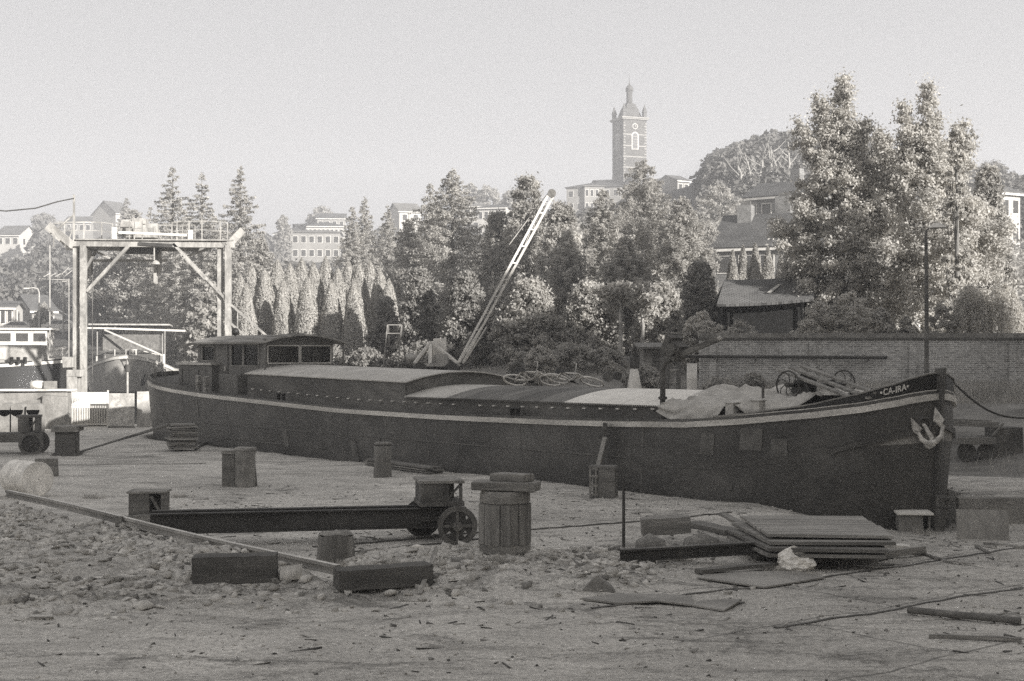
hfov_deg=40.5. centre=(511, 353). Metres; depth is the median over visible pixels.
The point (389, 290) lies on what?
columnar conifer
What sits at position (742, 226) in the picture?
brick house
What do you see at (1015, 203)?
window
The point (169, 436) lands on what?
short plank
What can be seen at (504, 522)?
barrel
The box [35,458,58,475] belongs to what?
board
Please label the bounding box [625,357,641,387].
conical buoy
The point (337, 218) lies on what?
town house
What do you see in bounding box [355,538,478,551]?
slipway rail
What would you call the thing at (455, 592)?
rubble chunk
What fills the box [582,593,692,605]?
ground plate
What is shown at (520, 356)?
bush
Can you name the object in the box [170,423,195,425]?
short plank
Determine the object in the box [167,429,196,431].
short plank
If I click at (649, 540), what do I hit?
stone block
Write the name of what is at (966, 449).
flat cart
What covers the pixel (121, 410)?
sheet panel
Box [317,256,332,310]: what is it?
columnar conifer
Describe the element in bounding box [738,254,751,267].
window
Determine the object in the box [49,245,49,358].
boat mast
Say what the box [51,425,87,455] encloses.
keel block
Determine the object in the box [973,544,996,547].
splinter
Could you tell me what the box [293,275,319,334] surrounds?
columnar conifer
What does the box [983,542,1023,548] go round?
board
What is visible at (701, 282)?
broadleaf tree
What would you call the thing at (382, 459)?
mooring post
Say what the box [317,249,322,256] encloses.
window
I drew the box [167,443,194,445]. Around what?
short plank
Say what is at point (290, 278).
columnar conifer
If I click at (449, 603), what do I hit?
rubble chunk
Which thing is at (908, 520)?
box
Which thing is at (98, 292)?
broadleaf tree
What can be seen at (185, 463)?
slipway rail
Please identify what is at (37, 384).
sack
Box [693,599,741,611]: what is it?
ground plate
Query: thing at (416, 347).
bush
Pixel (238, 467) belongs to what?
keel block
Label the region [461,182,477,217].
broadleaf tree
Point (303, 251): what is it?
window
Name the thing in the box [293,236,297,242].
window
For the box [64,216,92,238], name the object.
house
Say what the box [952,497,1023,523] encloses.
slab edge
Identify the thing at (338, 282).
columnar conifer
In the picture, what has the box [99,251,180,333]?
broadleaf tree
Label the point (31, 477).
oil drum
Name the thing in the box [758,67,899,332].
poplar tree
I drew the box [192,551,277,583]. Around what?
timber block
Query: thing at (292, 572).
rubble chunk
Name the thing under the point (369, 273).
columnar conifer
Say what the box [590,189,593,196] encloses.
window
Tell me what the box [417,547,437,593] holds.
splinter
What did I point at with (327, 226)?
town house
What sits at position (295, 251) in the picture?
window
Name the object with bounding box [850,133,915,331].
broadleaf tree
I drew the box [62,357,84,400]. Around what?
winch box
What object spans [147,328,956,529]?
barge
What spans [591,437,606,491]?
prop board
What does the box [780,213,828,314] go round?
broadleaf tree
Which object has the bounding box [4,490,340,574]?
loose rail
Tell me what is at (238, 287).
columnar conifer
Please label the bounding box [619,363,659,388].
bush
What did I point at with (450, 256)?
spruce tree
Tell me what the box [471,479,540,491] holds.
plank
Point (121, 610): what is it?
rubble chunk
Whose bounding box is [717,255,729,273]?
window
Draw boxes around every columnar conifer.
[232,274,249,335]
[235,283,258,334]
[243,264,263,319]
[252,269,274,334]
[262,259,286,334]
[271,279,294,334]
[278,263,300,333]
[291,257,309,307]
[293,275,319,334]
[302,261,324,333]
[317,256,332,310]
[318,280,342,349]
[326,267,347,352]
[338,260,353,315]
[340,278,366,353]
[347,263,370,346]
[363,260,380,334]
[366,269,385,341]
[382,278,399,325]
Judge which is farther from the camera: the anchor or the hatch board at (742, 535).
the anchor
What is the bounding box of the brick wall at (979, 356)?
[698,333,1023,388]
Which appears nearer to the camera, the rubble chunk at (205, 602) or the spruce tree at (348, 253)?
the rubble chunk at (205, 602)
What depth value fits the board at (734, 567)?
18.99 m
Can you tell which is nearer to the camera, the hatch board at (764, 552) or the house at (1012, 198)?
the hatch board at (764, 552)
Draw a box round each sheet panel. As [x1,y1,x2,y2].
[108,393,134,427]
[137,391,151,426]
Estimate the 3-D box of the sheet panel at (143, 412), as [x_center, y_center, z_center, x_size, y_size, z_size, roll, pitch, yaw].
[-14.902,2.270,56.950,1.000,1.460,0.060,0,0,-30]
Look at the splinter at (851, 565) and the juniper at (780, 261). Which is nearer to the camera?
the splinter at (851, 565)
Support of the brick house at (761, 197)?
on the ground at (144, 462)
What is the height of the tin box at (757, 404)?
0.370 m
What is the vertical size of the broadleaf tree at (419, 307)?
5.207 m
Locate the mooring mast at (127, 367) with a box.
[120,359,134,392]
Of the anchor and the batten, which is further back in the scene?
the anchor
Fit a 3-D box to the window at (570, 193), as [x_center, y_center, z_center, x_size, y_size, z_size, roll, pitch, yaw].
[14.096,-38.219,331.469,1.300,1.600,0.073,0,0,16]
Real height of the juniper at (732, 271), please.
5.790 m
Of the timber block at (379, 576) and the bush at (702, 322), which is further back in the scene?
the bush at (702, 322)
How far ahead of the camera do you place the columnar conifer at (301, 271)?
78.73 m
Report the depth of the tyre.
45.94 m
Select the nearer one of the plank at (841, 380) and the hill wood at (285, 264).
the plank at (841, 380)
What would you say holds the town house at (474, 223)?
on the ground at (144, 462)
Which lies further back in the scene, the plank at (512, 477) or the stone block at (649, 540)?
the stone block at (649, 540)
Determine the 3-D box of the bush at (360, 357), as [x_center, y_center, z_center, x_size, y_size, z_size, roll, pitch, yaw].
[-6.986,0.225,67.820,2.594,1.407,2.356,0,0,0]
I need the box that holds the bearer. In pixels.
[748,554,766,560]
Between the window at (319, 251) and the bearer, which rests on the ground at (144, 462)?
the bearer
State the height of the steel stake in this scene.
1.120 m
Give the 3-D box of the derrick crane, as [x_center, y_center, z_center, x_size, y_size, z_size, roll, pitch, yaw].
[-1.167,-1.673,52.010,5.640,9.020,1.180,0,0,0]
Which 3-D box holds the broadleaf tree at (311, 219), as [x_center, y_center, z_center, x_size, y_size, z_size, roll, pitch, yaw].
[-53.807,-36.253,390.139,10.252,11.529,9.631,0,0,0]
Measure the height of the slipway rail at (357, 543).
0.091 m
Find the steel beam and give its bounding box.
[618,541,759,561]
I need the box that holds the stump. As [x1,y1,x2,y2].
[316,530,354,563]
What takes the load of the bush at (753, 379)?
on the ground at (144, 462)
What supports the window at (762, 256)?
in the brick house at (742, 226)
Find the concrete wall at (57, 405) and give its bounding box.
[0,389,76,428]
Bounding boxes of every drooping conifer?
[544,227,589,324]
[580,188,640,320]
[589,159,689,286]
[596,235,657,354]
[643,196,720,317]
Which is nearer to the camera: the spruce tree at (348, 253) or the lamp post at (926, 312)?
the lamp post at (926, 312)
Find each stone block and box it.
[608,545,619,550]
[635,533,665,547]
[683,532,718,544]
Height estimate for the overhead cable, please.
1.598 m
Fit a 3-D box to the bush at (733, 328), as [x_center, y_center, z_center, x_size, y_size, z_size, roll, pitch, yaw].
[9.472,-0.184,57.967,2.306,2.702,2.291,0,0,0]
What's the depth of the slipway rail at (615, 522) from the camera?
24.39 m
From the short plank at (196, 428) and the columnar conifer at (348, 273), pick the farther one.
the columnar conifer at (348, 273)
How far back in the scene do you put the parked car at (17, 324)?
149.19 m
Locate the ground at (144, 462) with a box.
[0,174,1023,680]
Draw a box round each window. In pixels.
[0,310,5,323]
[5,238,9,243]
[7,310,12,321]
[13,238,17,243]
[17,310,19,320]
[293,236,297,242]
[293,249,297,256]
[301,236,305,242]
[301,249,305,256]
[309,236,313,242]
[309,249,313,256]
[317,236,322,242]
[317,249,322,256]
[325,236,330,242]
[325,249,330,256]
[333,236,338,242]
[333,250,338,256]
[402,214,407,220]
[479,211,482,218]
[568,191,573,197]
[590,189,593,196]
[613,189,618,195]
[616,133,619,150]
[631,132,638,149]
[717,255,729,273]
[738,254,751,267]
[760,254,774,271]
[761,203,771,213]
[1002,199,1008,212]
[1012,199,1018,214]
[1012,227,1018,241]
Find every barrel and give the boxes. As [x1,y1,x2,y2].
[479,491,530,554]
[687,363,696,389]
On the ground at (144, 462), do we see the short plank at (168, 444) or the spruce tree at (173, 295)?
the spruce tree at (173, 295)
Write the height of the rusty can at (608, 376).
0.335 m
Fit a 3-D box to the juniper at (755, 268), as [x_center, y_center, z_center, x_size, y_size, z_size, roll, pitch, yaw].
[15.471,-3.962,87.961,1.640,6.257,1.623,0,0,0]
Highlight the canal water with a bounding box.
[134,410,136,423]
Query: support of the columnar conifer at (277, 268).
on the ground at (144, 462)
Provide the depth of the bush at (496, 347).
67.24 m
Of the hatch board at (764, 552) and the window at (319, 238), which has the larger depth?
the window at (319, 238)
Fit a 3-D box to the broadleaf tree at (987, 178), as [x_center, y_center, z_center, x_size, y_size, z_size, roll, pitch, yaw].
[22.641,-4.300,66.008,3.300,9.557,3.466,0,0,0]
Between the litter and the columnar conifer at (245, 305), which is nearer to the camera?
the litter
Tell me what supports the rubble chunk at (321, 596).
on the ground at (144, 462)
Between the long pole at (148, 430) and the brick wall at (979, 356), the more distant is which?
the brick wall at (979, 356)
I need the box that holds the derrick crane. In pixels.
[406,189,555,370]
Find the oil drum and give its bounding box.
[0,459,53,495]
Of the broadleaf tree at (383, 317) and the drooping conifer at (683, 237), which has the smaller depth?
the broadleaf tree at (383, 317)
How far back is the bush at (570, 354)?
57.39 m
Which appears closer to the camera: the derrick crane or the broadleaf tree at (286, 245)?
the derrick crane
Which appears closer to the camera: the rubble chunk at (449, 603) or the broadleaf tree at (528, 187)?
the rubble chunk at (449, 603)
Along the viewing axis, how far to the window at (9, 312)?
149.97 m
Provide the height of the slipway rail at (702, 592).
0.103 m
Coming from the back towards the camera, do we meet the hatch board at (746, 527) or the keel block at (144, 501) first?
the keel block at (144, 501)
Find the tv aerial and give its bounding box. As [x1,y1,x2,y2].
[39,267,71,356]
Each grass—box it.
[78,492,941,576]
[411,360,1023,475]
[700,377,1023,403]
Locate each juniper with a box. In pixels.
[726,249,738,279]
[738,245,749,279]
[749,243,761,279]
[760,246,774,278]
[775,254,783,278]
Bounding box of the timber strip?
[768,546,926,567]
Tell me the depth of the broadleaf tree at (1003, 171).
208.33 m
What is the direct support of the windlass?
on the barge at (874, 460)
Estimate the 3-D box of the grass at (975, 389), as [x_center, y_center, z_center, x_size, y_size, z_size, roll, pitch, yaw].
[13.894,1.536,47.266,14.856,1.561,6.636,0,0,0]
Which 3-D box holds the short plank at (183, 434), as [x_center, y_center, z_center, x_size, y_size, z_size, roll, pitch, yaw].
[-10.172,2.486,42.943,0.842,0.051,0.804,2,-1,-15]
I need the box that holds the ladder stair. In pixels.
[666,323,681,388]
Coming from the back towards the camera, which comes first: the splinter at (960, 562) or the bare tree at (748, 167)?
the bare tree at (748, 167)
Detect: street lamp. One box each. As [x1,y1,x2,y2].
[24,287,39,327]
[62,285,72,335]
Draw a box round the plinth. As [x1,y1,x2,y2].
[71,399,105,422]
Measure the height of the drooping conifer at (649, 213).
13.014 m
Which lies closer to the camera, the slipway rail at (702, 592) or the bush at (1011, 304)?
the slipway rail at (702, 592)
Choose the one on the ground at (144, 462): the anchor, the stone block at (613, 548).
the stone block at (613, 548)
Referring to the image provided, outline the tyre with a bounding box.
[510,361,524,374]
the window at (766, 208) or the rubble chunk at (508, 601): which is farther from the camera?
the window at (766, 208)
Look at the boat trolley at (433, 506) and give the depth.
21.95 m
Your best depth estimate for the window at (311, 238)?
304.88 m
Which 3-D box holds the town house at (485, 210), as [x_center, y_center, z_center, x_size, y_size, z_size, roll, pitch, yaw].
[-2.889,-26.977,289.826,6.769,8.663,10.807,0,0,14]
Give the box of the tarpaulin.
[656,384,859,421]
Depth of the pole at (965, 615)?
15.67 m
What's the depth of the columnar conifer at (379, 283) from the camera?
73.72 m
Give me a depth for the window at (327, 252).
305.11 m
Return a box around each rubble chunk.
[10,591,20,602]
[81,549,88,554]
[116,607,125,612]
[132,600,154,609]
[146,562,159,569]
[162,571,171,578]
[202,599,211,605]
[255,604,263,608]
[270,585,279,590]
[278,564,301,580]
[297,574,313,582]
[317,593,324,599]
[331,605,338,611]
[383,589,396,595]
[417,596,426,601]
[444,600,455,605]
[451,589,459,595]
[504,598,512,604]
[558,607,564,611]
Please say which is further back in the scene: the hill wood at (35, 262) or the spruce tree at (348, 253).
the hill wood at (35, 262)
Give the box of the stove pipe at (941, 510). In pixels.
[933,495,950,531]
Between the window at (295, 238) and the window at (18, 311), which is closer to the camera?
the window at (18, 311)
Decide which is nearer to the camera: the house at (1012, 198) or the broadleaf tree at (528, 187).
the broadleaf tree at (528, 187)
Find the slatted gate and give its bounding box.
[71,390,108,425]
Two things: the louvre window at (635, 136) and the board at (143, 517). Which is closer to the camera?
the board at (143, 517)
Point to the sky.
(334, 104)
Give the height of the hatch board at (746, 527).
0.065 m
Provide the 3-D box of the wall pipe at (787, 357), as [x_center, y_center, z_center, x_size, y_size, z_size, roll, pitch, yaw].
[9.828,0.126,49.861,7.267,0.185,0.273,0,0,0]
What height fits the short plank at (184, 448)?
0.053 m
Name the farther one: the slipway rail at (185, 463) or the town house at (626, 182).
the town house at (626, 182)
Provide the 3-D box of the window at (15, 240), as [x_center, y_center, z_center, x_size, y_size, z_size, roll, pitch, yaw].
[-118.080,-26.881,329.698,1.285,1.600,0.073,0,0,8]
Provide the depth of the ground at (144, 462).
16.36 m
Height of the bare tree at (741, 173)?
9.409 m
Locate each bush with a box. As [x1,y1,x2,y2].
[333,344,368,365]
[344,344,392,367]
[381,336,464,368]
[483,339,505,364]
[505,350,528,382]
[521,344,559,384]
[544,340,599,374]
[581,344,629,374]
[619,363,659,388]
[673,310,723,375]
[698,376,734,389]
[719,318,757,332]
[738,371,769,388]
[789,300,838,332]
[818,290,876,332]
[864,306,898,332]
[898,315,916,332]
[929,305,957,332]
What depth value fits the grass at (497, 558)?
19.22 m
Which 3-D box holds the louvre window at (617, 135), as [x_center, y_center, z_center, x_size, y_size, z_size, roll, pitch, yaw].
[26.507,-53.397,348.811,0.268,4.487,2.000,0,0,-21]
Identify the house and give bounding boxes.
[0,225,33,260]
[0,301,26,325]
[16,294,58,321]
[55,309,65,319]
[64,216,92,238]
[91,201,127,238]
[272,224,306,255]
[291,230,343,262]
[306,222,346,248]
[316,213,346,225]
[388,203,420,232]
[464,203,485,237]
[477,204,512,241]
[577,185,605,210]
[621,173,652,199]
[656,175,691,193]
[708,193,847,293]
[741,165,836,213]
[933,179,1023,266]
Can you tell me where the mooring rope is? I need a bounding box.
[955,383,1023,418]
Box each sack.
[30,380,43,388]
[775,545,815,570]
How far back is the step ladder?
57.95 m
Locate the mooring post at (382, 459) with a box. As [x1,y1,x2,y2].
[373,441,391,477]
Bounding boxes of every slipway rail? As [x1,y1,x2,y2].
[99,463,205,464]
[312,532,478,547]
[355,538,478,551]
[531,511,731,529]
[590,548,1014,608]
[774,588,1022,628]
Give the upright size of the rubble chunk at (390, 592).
0.095 m
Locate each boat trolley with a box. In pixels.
[0,414,49,454]
[150,476,476,544]
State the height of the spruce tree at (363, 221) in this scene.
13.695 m
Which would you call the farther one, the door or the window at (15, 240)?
the window at (15, 240)
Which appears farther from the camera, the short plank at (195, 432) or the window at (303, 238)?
the window at (303, 238)
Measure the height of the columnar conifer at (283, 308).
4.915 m
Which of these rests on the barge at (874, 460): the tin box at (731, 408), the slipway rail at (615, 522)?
the tin box at (731, 408)
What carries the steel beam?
on the ground at (144, 462)
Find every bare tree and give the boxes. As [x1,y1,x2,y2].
[723,155,753,191]
[737,143,757,178]
[743,137,770,177]
[754,140,785,182]
[759,142,784,176]
[777,136,799,169]
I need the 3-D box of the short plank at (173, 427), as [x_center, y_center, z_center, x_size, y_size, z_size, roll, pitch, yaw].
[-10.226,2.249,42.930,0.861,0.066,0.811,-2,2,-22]
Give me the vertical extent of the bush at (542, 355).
1.643 m
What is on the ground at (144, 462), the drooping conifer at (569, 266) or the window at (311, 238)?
the drooping conifer at (569, 266)
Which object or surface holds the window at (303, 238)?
in the town house at (314, 245)
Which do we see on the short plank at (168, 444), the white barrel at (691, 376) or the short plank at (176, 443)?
the short plank at (176, 443)
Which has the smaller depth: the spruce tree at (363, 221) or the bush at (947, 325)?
the bush at (947, 325)
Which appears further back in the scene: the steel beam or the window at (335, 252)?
the window at (335, 252)
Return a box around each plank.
[164,437,198,439]
[166,425,197,428]
[166,427,200,429]
[166,441,197,444]
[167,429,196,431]
[167,435,196,437]
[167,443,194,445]
[168,444,197,447]
[168,447,198,449]
[169,431,197,433]
[169,440,195,441]
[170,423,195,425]
[170,433,197,435]
[363,461,429,470]
[365,459,432,468]
[365,463,432,473]
[369,458,433,467]
[391,460,441,467]
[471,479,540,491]
[490,472,533,482]
[718,513,742,521]
[778,369,849,395]
[788,366,871,398]
[799,365,876,393]
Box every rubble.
[0,501,755,620]
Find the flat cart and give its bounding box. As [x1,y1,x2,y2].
[952,418,1003,460]
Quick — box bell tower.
[610,76,648,185]
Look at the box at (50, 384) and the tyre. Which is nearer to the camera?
the tyre
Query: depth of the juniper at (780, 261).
84.90 m
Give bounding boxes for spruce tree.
[27,301,59,331]
[101,198,130,258]
[118,206,180,358]
[119,167,210,367]
[159,172,224,357]
[160,227,244,368]
[172,165,286,364]
[232,235,276,335]
[331,206,371,287]
[344,196,384,273]
[372,206,398,284]
[382,213,446,338]
[386,168,511,338]
[396,183,461,305]
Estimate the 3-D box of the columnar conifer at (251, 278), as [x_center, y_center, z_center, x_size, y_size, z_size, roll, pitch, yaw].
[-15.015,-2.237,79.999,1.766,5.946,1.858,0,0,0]
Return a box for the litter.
[13,492,1023,674]
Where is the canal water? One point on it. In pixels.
(135, 416)
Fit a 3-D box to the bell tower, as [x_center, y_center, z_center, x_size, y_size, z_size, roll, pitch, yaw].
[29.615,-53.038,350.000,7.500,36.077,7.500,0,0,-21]
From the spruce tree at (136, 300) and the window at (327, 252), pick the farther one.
the window at (327, 252)
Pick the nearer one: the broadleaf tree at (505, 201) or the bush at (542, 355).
the bush at (542, 355)
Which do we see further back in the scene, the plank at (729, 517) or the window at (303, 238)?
the window at (303, 238)
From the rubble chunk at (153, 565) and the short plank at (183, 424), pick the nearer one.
the rubble chunk at (153, 565)
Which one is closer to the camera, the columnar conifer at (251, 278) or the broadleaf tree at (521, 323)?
the broadleaf tree at (521, 323)
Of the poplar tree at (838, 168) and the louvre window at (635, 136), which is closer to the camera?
the poplar tree at (838, 168)
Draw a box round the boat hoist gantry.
[45,195,266,391]
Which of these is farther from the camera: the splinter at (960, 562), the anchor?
the anchor
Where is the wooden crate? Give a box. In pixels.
[588,465,617,497]
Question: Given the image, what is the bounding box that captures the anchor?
[910,408,944,448]
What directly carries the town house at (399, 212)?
on the ground at (144, 462)
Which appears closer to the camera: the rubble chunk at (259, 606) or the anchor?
the rubble chunk at (259, 606)
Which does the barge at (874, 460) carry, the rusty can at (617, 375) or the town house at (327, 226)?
the rusty can at (617, 375)
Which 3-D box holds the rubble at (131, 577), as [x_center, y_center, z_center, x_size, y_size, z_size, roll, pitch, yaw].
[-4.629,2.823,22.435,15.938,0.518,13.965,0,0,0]
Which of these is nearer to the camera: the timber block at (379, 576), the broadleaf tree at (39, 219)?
the timber block at (379, 576)
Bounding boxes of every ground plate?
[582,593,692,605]
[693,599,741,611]
[697,571,824,587]
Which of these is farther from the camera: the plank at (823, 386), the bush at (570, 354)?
the bush at (570, 354)
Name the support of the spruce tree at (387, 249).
on the ground at (144, 462)
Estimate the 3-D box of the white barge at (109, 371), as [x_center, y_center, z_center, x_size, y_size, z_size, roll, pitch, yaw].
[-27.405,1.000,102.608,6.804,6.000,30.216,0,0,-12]
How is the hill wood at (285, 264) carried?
on the ground at (144, 462)
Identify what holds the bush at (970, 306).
on the ground at (144, 462)
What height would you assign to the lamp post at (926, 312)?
5.943 m
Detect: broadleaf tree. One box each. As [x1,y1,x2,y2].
[30,212,55,226]
[52,220,72,239]
[72,251,146,337]
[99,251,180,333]
[117,208,142,238]
[154,251,212,359]
[178,281,235,361]
[272,215,292,260]
[305,205,332,224]
[363,295,399,367]
[388,265,441,365]
[434,265,497,367]
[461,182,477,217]
[472,184,501,204]
[476,208,519,338]
[486,171,552,339]
[486,275,574,367]
[497,190,522,206]
[533,199,591,316]
[558,278,633,362]
[627,278,687,363]
[678,258,717,353]
[687,211,724,277]
[694,181,744,228]
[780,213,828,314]
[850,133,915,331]
[934,123,977,332]
[960,163,1023,331]
[971,159,1017,188]
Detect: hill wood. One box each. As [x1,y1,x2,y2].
[0,219,284,316]
[279,175,699,303]
[386,209,722,317]
[666,129,1023,238]
[823,198,1023,314]
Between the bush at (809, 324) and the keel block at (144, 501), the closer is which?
the keel block at (144, 501)
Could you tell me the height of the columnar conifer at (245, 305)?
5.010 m
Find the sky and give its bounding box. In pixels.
[0,0,1023,240]
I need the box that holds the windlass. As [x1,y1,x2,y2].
[776,370,855,411]
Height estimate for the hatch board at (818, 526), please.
0.067 m
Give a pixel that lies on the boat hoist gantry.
(142, 235)
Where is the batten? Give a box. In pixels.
[929,634,1021,640]
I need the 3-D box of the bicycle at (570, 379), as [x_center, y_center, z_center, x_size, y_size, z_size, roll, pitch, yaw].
[1.601,0.634,36.968,1.725,0.545,1.013,5,-22,30]
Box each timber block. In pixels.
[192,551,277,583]
[333,561,432,591]
[640,515,690,535]
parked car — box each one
[0,321,35,327]
[41,320,79,332]
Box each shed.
[633,343,672,384]
[711,274,822,332]
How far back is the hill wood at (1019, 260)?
93.11 m
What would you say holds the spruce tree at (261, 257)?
on the ground at (144, 462)
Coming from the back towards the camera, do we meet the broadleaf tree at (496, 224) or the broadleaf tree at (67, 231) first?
the broadleaf tree at (67, 231)
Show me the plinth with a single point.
(88, 403)
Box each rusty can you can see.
[602,372,613,381]
[613,372,621,379]
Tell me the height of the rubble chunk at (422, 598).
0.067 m
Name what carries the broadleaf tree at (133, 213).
on the ground at (144, 462)
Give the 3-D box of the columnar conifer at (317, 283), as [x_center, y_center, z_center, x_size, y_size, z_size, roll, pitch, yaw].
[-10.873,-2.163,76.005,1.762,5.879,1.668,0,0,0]
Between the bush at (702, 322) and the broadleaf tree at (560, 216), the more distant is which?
the broadleaf tree at (560, 216)
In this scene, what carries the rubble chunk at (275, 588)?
on the ground at (144, 462)
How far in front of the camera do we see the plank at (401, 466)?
35.47 m
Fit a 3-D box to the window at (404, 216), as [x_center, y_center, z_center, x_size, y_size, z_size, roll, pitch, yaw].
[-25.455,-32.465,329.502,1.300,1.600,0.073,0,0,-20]
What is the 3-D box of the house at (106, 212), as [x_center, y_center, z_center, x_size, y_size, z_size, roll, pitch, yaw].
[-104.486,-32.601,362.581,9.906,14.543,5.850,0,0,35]
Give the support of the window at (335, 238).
in the town house at (314, 245)
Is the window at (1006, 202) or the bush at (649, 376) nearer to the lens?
the bush at (649, 376)
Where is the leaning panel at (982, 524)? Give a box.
[956,509,1009,540]
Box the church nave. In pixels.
[565,180,625,210]
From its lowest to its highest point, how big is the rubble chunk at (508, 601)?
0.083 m
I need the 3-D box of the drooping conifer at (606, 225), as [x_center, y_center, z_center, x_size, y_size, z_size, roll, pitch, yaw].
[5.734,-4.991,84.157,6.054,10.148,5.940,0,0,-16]
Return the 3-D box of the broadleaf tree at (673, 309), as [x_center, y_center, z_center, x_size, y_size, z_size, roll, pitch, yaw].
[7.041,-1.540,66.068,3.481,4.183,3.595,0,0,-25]
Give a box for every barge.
[0,328,69,358]
[0,345,72,392]
[79,324,185,409]
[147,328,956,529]
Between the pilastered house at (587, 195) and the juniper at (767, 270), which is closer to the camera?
the juniper at (767, 270)
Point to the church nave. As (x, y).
(572, 194)
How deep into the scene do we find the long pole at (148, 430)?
43.20 m
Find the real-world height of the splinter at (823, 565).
0.031 m
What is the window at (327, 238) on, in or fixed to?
in the town house at (314, 245)
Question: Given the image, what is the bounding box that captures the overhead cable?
[0,198,73,211]
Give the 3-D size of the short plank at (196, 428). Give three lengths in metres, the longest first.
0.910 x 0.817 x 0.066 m
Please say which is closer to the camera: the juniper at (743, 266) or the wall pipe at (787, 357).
the wall pipe at (787, 357)
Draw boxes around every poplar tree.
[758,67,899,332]
[830,72,1020,332]
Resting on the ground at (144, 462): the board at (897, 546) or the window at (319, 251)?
the board at (897, 546)
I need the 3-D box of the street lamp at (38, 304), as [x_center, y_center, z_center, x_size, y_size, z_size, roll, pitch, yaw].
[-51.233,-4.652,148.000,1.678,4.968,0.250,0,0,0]
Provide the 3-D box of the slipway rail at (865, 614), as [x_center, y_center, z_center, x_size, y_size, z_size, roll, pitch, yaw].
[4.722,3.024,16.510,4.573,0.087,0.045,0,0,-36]
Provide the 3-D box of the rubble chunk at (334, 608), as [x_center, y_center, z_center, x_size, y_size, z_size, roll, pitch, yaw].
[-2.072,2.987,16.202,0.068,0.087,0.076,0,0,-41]
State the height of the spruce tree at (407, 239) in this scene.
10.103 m
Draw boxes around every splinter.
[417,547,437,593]
[814,562,834,568]
[837,557,889,569]
[853,564,880,567]
[922,554,941,559]
[941,559,973,564]
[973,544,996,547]
[974,545,990,552]
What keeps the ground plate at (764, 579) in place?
on the ground at (144, 462)
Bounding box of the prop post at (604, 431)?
[601,423,606,464]
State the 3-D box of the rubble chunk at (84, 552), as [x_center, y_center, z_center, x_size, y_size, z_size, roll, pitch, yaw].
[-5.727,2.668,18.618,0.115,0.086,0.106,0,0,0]
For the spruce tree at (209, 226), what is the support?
on the ground at (144, 462)
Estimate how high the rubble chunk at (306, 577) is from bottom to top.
0.087 m
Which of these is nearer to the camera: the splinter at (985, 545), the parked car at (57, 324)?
the splinter at (985, 545)
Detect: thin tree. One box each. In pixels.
[590,279,652,357]
[625,284,663,342]
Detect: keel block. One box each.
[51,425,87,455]
[126,489,171,515]
[221,446,256,487]
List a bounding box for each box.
[44,381,56,388]
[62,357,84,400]
[724,402,740,419]
[749,399,766,411]
[894,510,933,530]
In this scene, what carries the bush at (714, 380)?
on the ground at (144, 462)
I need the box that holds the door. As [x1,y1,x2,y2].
[652,353,658,370]
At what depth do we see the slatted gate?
57.48 m
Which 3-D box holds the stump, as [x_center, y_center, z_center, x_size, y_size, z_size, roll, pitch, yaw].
[-2.527,2.775,19.851,0.566,0.530,0.460,0,0,-14]
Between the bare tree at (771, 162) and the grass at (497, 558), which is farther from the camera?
the bare tree at (771, 162)
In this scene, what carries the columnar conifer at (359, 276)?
on the ground at (144, 462)
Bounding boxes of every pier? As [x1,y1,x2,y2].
[0,403,12,431]
[10,403,26,431]
[26,403,44,430]
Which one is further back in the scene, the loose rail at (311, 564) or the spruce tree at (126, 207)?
the spruce tree at (126, 207)
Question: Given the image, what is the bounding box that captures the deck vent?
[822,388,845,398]
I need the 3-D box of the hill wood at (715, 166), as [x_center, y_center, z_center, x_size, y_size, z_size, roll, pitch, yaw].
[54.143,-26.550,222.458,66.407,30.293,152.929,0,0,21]
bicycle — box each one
[503,361,562,385]
[545,363,604,386]
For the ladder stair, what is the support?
on the ground at (144, 462)
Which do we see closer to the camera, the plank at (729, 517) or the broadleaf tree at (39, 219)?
the plank at (729, 517)
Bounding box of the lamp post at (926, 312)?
[924,223,945,373]
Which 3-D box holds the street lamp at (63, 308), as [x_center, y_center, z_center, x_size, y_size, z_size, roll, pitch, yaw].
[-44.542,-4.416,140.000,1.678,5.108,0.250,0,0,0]
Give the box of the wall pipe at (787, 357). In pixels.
[686,355,886,359]
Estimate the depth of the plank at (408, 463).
35.64 m
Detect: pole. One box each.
[80,423,170,451]
[907,606,1021,624]
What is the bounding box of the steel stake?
[622,475,624,546]
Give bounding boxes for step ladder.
[383,324,405,367]
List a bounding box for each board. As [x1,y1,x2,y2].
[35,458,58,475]
[115,514,149,526]
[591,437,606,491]
[691,520,739,535]
[695,558,861,573]
[713,536,732,542]
[727,530,888,552]
[727,535,886,558]
[731,522,895,544]
[740,515,892,538]
[883,543,909,548]
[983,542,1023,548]

